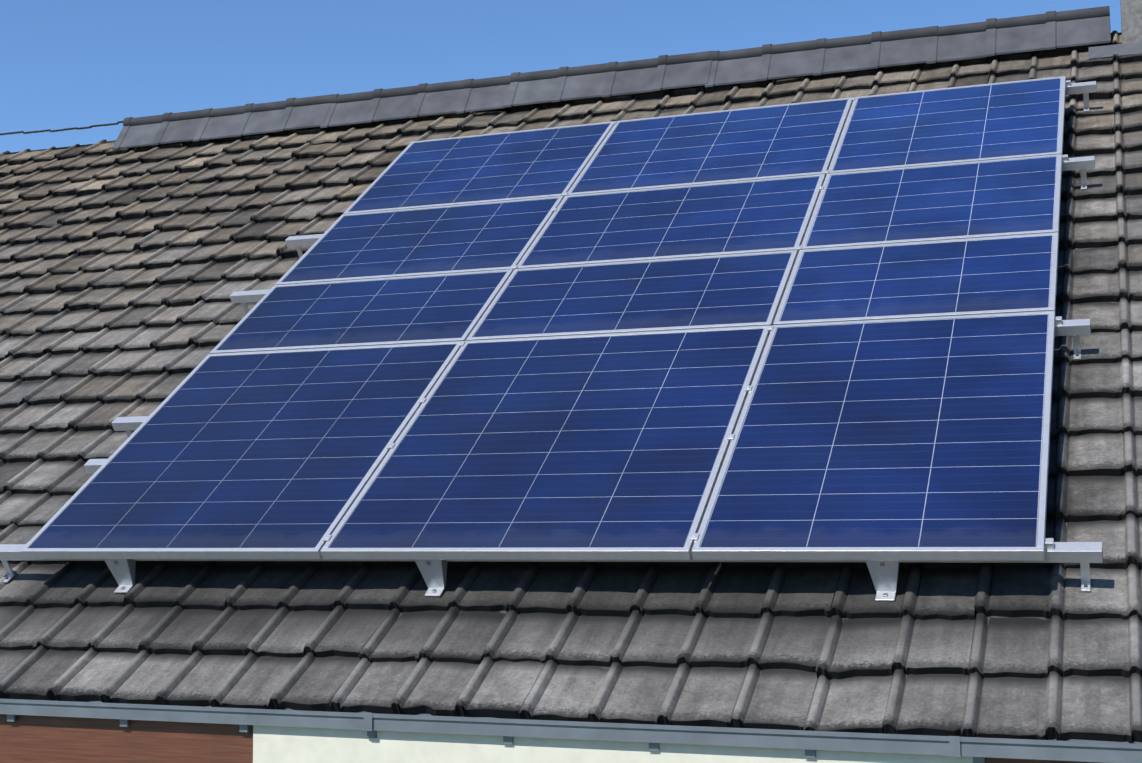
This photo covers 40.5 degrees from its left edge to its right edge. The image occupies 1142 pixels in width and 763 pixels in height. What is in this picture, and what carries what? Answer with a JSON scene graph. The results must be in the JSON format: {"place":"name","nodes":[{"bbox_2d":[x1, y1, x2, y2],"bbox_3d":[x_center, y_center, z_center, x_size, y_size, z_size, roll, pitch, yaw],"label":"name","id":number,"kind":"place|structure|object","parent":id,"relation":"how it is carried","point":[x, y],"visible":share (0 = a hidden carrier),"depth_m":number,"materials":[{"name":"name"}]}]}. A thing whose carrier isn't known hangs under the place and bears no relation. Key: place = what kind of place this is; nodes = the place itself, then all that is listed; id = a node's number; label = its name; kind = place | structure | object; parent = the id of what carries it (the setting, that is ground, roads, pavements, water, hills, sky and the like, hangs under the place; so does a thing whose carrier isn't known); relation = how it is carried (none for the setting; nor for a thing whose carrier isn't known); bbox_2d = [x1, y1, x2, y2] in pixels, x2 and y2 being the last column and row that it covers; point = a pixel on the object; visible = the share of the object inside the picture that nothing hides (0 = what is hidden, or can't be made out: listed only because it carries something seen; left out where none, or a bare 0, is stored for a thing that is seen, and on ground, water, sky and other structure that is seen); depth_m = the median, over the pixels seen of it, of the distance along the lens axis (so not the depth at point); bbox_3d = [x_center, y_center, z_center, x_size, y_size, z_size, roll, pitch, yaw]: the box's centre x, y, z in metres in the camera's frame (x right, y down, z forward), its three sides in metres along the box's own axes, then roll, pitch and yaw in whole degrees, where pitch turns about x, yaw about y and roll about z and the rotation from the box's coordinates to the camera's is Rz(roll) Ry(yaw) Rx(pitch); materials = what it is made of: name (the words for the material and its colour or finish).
{"place":"outdoors","nodes":[
{"label":"outdoors","id":0,"kind":"place"},
{"bbox_2d":[0,121,122,134],"bbox_3d":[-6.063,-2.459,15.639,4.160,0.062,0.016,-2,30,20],"label":"ridge wire","id":1,"kind":"object","parent":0,"point":[77,128],"visible":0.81,"depth_m":15.26,"materials":[{"name":"black metal"}]},
{"bbox_2d":[0,0,1120,152],"label":"sky","id":2,"kind":"structure","parent":0,"point":[64,63],"materials":[{"name":"blue"}]},
{"bbox_2d":[4,32,1121,154],"bbox_3d":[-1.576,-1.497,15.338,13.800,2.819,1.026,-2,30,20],"label":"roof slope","id":3,"kind":"structure","parent":0,"point":[1120,33],"depth_m":15.38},
{"bbox_2d":[0,30,1141,742],"bbox_3d":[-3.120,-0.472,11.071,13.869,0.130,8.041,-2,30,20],"label":"roof tiles","id":4,"kind":"object","parent":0,"point":[686,642],"visible":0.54,"depth_m":7.36,"materials":[{"name":"grey tile"}]},
{"bbox_2d":[104,559,898,600],"bbox_3d":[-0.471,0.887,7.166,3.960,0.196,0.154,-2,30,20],"label":"mounting brackets","id":5,"kind":"object","parent":4,"relation":"on","point":[884,575],"visible":0.85,"depth_m":7.19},
{"bbox_2d":[0,714,1101,762],"bbox_3d":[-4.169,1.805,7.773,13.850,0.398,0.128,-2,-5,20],"label":"house wall","id":6,"kind":"structure","parent":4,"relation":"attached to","point":[36,739],"depth_m":6.58,"materials":[{"name":"beige paint"}]},
{"bbox_2d":[7,714,984,762],"bbox_3d":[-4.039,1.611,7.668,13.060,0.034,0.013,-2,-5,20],"label":"gutter brackets","id":7,"kind":"object","parent":6,"relation":"attached to","point":[506,739],"visible":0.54,"depth_m":6.29,"materials":[{"name":"grey metal"}]},
{"bbox_2d":[0,699,1141,762],"bbox_3d":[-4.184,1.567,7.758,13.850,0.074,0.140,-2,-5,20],"label":"gutter","id":8,"kind":"object","parent":6,"relation":"attached to","point":[1080,750],"visible":0.93,"depth_m":6.12,"materials":[{"name":"metal"}]},
{"bbox_2d":[0,80,1102,591],"bbox_3d":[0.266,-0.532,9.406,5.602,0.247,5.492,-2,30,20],"label":"mounting rails","id":9,"kind":"object","parent":4,"relation":"on","point":[1084,554],"visible":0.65,"depth_m":7.85,"materials":[{"name":"silver metal"}]},
{"bbox_2d":[20,76,1065,560],"bbox_3d":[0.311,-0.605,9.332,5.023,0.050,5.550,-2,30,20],"label":"solar panel frames","id":10,"kind":"structure","parent":9,"relation":"on","point":[324,550],"depth_m":8.18,"materials":[{"name":"silver metal"}]},
{"bbox_2d":[28,78,1060,547],"bbox_3d":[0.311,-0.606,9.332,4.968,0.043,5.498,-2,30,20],"label":"solar panels","id":11,"kind":"object","parent":10,"relation":"in","point":[908,434],"visible":0.83,"depth_m":8.44,"materials":[{"name":"blue glass"}]},
{"bbox_2d":[0,54,1141,722],"bbox_3d":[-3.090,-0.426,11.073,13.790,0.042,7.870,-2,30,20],"label":"roof underlay","id":12,"kind":"object","parent":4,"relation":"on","point":[526,110],"depth_m":11.78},
{"bbox_2d":[1120,0,1141,43],"bbox_3d":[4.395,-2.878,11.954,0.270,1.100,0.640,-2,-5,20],"label":"chimney","id":13,"kind":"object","parent":12,"relation":"on","point":[1131,20],"depth_m":11.66,"materials":[{"name":"concrete"}]},
{"bbox_2d":[112,6,1110,149],"bbox_3d":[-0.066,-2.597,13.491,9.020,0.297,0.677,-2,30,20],"label":"ridge caps","id":14,"kind":"object","parent":4,"relation":"on","point":[1048,30],"visible":0.98,"depth_m":13.08,"materials":[{"name":"grey concrete"}]},
{"bbox_2d":[1088,42,1141,59],"bbox_3d":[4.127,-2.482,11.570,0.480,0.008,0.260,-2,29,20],"label":"chimney flashing","id":15,"kind":"object","parent":4,"relation":"on","point":[1099,52],"visible":1,"depth_m":11.58,"materials":[{"name":"grey metal"}]}
]}

